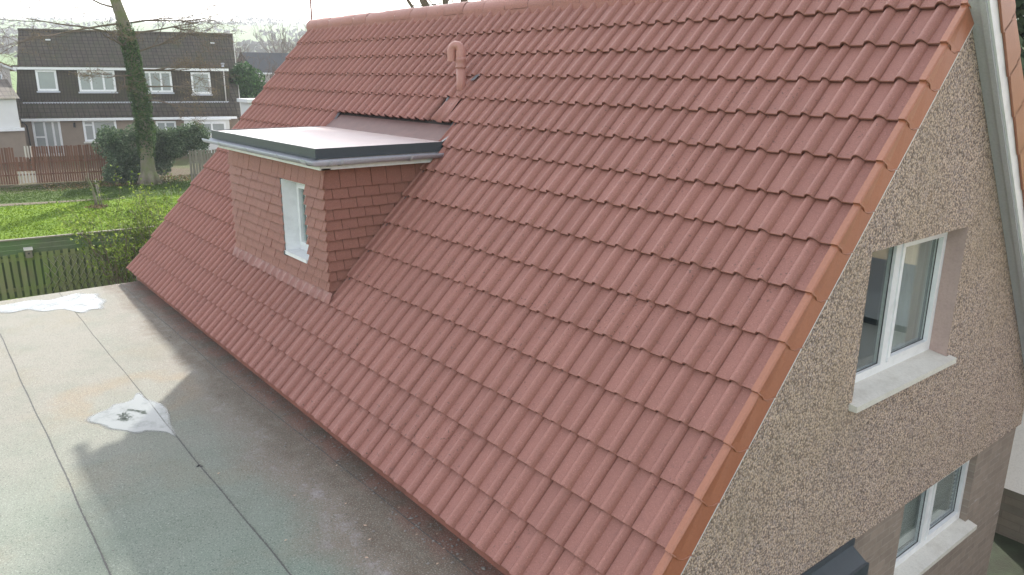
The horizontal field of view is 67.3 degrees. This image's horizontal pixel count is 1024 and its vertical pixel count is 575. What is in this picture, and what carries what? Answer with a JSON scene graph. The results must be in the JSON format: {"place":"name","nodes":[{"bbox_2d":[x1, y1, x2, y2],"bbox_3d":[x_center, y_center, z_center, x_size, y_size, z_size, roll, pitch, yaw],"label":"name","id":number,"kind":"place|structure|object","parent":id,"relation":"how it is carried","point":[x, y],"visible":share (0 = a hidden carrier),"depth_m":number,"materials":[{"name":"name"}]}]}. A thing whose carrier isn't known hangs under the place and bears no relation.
{"place":"outdoors","nodes":[
{"label":"outdoors","id":0,"kind":"place"},
{"bbox_2d":[0,62,16,85],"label":"pale gabled house","id":1,"kind":"structure","parent":0,"point":[6,68],"depth_m":50.95,"materials":[{"name":"white paint"}]},
{"bbox_2d":[0,79,27,162],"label":"house","id":2,"kind":"structure","parent":0,"point":[12,133],"depth_m":45.89,"materials":[{"name":"paint"}]},
{"bbox_2d":[0,198,116,205],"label":"path","id":3,"kind":"structure","parent":0,"point":[10,204],"depth_m":32.66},
{"bbox_2d":[0,175,193,245],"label":"grass","id":4,"kind":"structure","parent":0,"point":[110,188],"depth_m":32.39,"materials":[{"name":"green plant"}]},
{"bbox_2d":[0,0,479,22],"label":"sky","id":5,"kind":"structure","parent":0,"point":[135,9],"materials":[{"name":"white"}]},
{"bbox_2d":[237,98,254,115],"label":"garage","id":6,"kind":"structure","parent":0,"point":[245,104],"depth_m":49.52,"materials":[{"name":"white paint"}]},
{"bbox_2d":[236,52,288,81],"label":"distant house","id":7,"kind":"structure","parent":0,"point":[263,64],"depth_m":84.48,"materials":[{"name":"stone"}]},
{"bbox_2d":[0,18,1018,299],"bbox_3d":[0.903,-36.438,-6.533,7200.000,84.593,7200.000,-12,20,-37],"label":"ground","id":8,"kind":"structure","parent":0,"point":[182,166],"depth_m":38.62,"materials":[{"name":"plant"}]},
{"bbox_2d":[0,145,108,184],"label":"brown board fence","id":9,"kind":"object","parent":8,"relation":"on","point":[64,161],"visible":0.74,"depth_m":38.42,"materials":[{"name":"brown wood"}]},
{"bbox_2d":[15,146,36,183],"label":"broken gate","id":10,"kind":"structure","parent":9,"relation":"attached to","point":[25,165],"depth_m":37.77,"materials":[{"name":"brown wood"}]},
{"bbox_2d":[0,226,156,300],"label":"garden fence","id":11,"kind":"object","parent":8,"relation":"on","point":[21,275],"visible":0.31,"depth_m":19.09,"materials":[{"name":"green wood"}]},
{"bbox_2d":[23,247,32,257],"bbox_3d":[-11.758,-0.849,18.703,0.192,0.246,0.156,-10,19,-33],"label":"bird box","id":12,"kind":"object","parent":11,"relation":"attached to","point":[28,252],"visible":1,"depth_m":18.68,"materials":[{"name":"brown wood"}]},
{"bbox_2d":[43,249,135,292],"bbox_3d":[-10.717,-0.444,19.612,2.053,0.944,0.030,-10,19,-33],"label":"trellis","id":13,"kind":"object","parent":11,"relation":"attached to","point":[82,270],"visible":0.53,"depth_m":19.48,"materials":[{"name":"wood"}]},
{"bbox_2d":[84,172,107,208],"bbox_3d":[-16.984,-3.965,31.325,0.757,1.481,0.817,1,16,2],"label":"sapling stump","id":14,"kind":"object","parent":8,"relation":"on","point":[97,205],"visible":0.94,"depth_m":31.39,"materials":[{"name":"brown plant"}]},
{"bbox_2d":[45,164,181,284],"bbox_3d":[-9.387,-1.524,19.260,3.979,3.128,2.505,-5,16,-18],"label":"shrub","id":15,"kind":"object","parent":8,"relation":"on","point":[144,237],"visible":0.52,"depth_m":18.91,"materials":[{"name":"green plant"}]},
{"bbox_2d":[39,174,193,190],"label":"leaf litter","id":16,"kind":"object","parent":8,"relation":"on","point":[92,181],"visible":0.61,"depth_m":37.90,"materials":[{"name":"brown plant"}]},
{"bbox_2d":[11,28,240,156],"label":"semi detached house","id":17,"kind":"structure","parent":8,"relation":"on","point":[58,104],"depth_m":51.65,"materials":[{"name":"tile"}]},
{"bbox_2d":[35,70,59,92],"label":"window","id":18,"kind":"structure","parent":17,"relation":"in","point":[47,82],"depth_m":49.65,"materials":[{"name":"white plastic"}]},
{"bbox_2d":[31,121,64,156],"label":"window","id":19,"kind":"structure","parent":17,"relation":"in","point":[46,133],"depth_m":49.99,"materials":[{"name":"white plastic"}]},
{"bbox_2d":[77,70,117,92],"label":"window","id":20,"kind":"structure","parent":17,"relation":"in","point":[101,84],"depth_m":50.67,"materials":[{"name":"white plastic"}]},
{"bbox_2d":[82,120,116,142],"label":"window","id":21,"kind":"structure","parent":17,"relation":"in","point":[89,127],"depth_m":50.84,"materials":[{"name":"white plastic"}]},
{"bbox_2d":[144,71,173,93],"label":"window","id":22,"kind":"structure","parent":17,"relation":"in","point":[160,74],"depth_m":51.92,"materials":[{"name":"white plastic"}]},
{"bbox_2d":[155,121,175,130],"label":"window","id":23,"kind":"structure","parent":17,"relation":"in","point":[161,124],"depth_m":52.25,"materials":[{"name":"white plastic"}]},
{"bbox_2d":[190,72,211,95],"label":"window","id":24,"kind":"structure","parent":17,"relation":"in","point":[203,91],"depth_m":52.83,"materials":[{"name":"white plastic"}]},
{"bbox_2d":[0,0,254,185],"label":"ivy tree","id":25,"kind":"object","parent":8,"relation":"on","point":[139,96],"visible":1,"depth_m":36.92,"materials":[{"name":"green plant"}]},
{"bbox_2d":[93,170,177,231],"bbox_3d":[-10.121,-1.825,21.383,1.630,2.553,3.302,12,19,35],"label":"shrub","id":26,"kind":"object","parent":8,"relation":"on","point":[140,208],"visible":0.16,"depth_m":21.18,"materials":[{"name":"green plant"}]},
{"bbox_2d":[91,121,210,182],"bbox_3d":[-18.292,-6.838,39.425,5.654,3.273,2.072,-12,20,-37],"label":"hedge","id":27,"kind":"object","parent":8,"relation":"on","point":[180,141],"visible":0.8,"depth_m":38.71,"materials":[{"name":"green plant"}]},
{"bbox_2d":[0,13,306,56],"bbox_3d":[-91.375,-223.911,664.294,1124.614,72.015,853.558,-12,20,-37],"label":"distant wood","id":28,"kind":"object","parent":8,"relation":"on","point":[251,47],"visible":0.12,"depth_m":641.29,"materials":[{"name":"grey plant"}]},
{"bbox_2d":[188,149,215,181],"bbox_3d":[-13.525,-6.475,40.049,6.250,1.658,0.085,-10,19,-34],"label":"grey board fence","id":29,"kind":"object","parent":8,"relation":"on","point":[199,161],"visible":0.07,"depth_m":38.47,"materials":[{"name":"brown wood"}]},
{"bbox_2d":[235,47,245,117],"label":"bare shrub","id":30,"kind":"object","parent":8,"relation":"on","point":[239,59],"visible":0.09,"depth_m":59.95,"materials":[{"name":"grey plant"}]},
{"bbox_2d":[234,39,253,119],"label":"bare shrub","id":31,"kind":"object","parent":8,"relation":"on","point":[241,58],"visible":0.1,"depth_m":65.29,"materials":[{"name":"plant"}]},
{"bbox_2d":[228,61,265,97],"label":"evergreen bush","id":32,"kind":"object","parent":8,"relation":"on","point":[250,84],"visible":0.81,"depth_m":54.62,"materials":[{"name":"green plant"}]},
{"bbox_2d":[251,50,273,81],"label":"bare shrub","id":33,"kind":"object","parent":8,"relation":"on","point":[259,62],"visible":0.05,"depth_m":60.90,"materials":[{"name":"grey plant"}]},
{"bbox_2d":[259,37,284,82],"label":"bare shrub","id":34,"kind":"object","parent":8,"relation":"on","point":[273,68],"visible":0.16,"depth_m":62.65,"materials":[{"name":"grey plant"}]},
{"bbox_2d":[251,6,302,52],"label":"bare tree","id":35,"kind":"object","parent":8,"relation":"on","point":[259,38],"visible":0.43,"depth_m":179.97,"materials":[{"name":"grey plant"}]},
{"bbox_2d":[263,23,303,52],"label":"bare tree","id":36,"kind":"object","parent":8,"relation":"on","point":[284,45],"visible":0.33,"depth_m":144.81,"materials":[{"name":"grey plant"}]},
{"bbox_2d":[406,0,467,7],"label":"tall tree","id":37,"kind":"object","parent":8,"relation":"on","point":[423,3],"visible":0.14,"depth_m":23.79,"materials":[{"name":"brown plant"}]},
{"bbox_2d":[126,0,1023,574],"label":"house","id":38,"kind":"structure","parent":8,"relation":"on","point":[650,288],"depth_m":6.03,"materials":[{"name":"tile"}]},
{"bbox_2d":[310,0,311,18],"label":"aerial pole","id":39,"kind":"object","parent":38,"relation":"attached to","point":[311,9],"depth_m":13.41,"materials":[{"name":"metal"}]},
{"bbox_2d":[431,41,479,122],"bbox_3d":[-0.652,-2.328,8.703,0.480,0.891,0.330,-12,20,-37],"label":"vent pipe","id":40,"kind":"object","parent":38,"relation":"attached to","point":[456,51],"visible":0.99,"depth_m":8.67,"materials":[{"name":"plastic"}]},
{"bbox_2d":[848,227,967,412],"bbox_3d":[2.876,0.147,5.673,1.572,1.148,0.296,-12,20,-37],"label":"window","id":41,"kind":"structure","parent":38,"relation":"in","point":[901,361],"depth_m":5.98,"materials":[{"name":"white plastic"}]},
{"bbox_2d":[894,454,977,574],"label":"window","id":42,"kind":"structure","parent":38,"relation":"in","point":[931,544],"depth_m":7.08,"materials":[{"name":"white plastic"}]},
{"bbox_2d":[1015,0,1023,77],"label":"evergreen tree","id":43,"kind":"object","parent":8,"relation":"on","point":[1019,11],"depth_m":16.05,"materials":[{"name":"green plant"}]},
{"bbox_2d":[987,532,1023,574],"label":"yard","id":44,"kind":"structure","parent":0,"point":[1007,556],"depth_m":9.01,"materials":[{"name":"concrete"}]},
{"bbox_2d":[0,277,510,574],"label":"flat roof extension","id":45,"kind":"object","parent":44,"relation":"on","point":[84,496],"visible":1,"depth_m":6.46,"materials":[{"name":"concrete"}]},
{"bbox_2d":[0,294,103,312],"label":"puddle","id":46,"kind":"object","parent":45,"relation":"on","point":[81,302],"visible":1,"depth_m":11.05,"materials":[{"name":"grey liquid"}]},
{"bbox_2d":[88,393,174,435],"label":"puddle","id":47,"kind":"object","parent":45,"relation":"on","point":[151,420],"visible":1,"depth_m":7.47,"materials":[{"name":"grey liquid"}]},
{"bbox_2d":[117,409,146,420],"bbox_3d":[-3.738,1.246,7.523,0.260,0.001,0.275,6,16,19],"label":"moss patch","id":48,"kind":"object","parent":47,"relation":"on","point":[142,412],"visible":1,"depth_m":7.53,"materials":[{"name":"grey"}]},
{"bbox_2d":[0,316,490,574],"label":"roof grit","id":49,"kind":"object","parent":45,"relation":"on","point":[452,546],"visible":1,"depth_m":6.67,"materials":[{"name":"gravel"}]},
{"bbox_2d":[217,387,462,563],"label":"dead leaves","id":50,"kind":"object","parent":45,"relation":"on","point":[364,525],"visible":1,"depth_m":5.55,"materials":[{"name":"brown plant"}]},
{"bbox_2d":[995,412,1023,543],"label":"neighbour outbuilding","id":51,"kind":"structure","parent":44,"relation":"on","point":[1010,522],"depth_m":9.26,"materials":[{"name":"white paint"}]}
]}

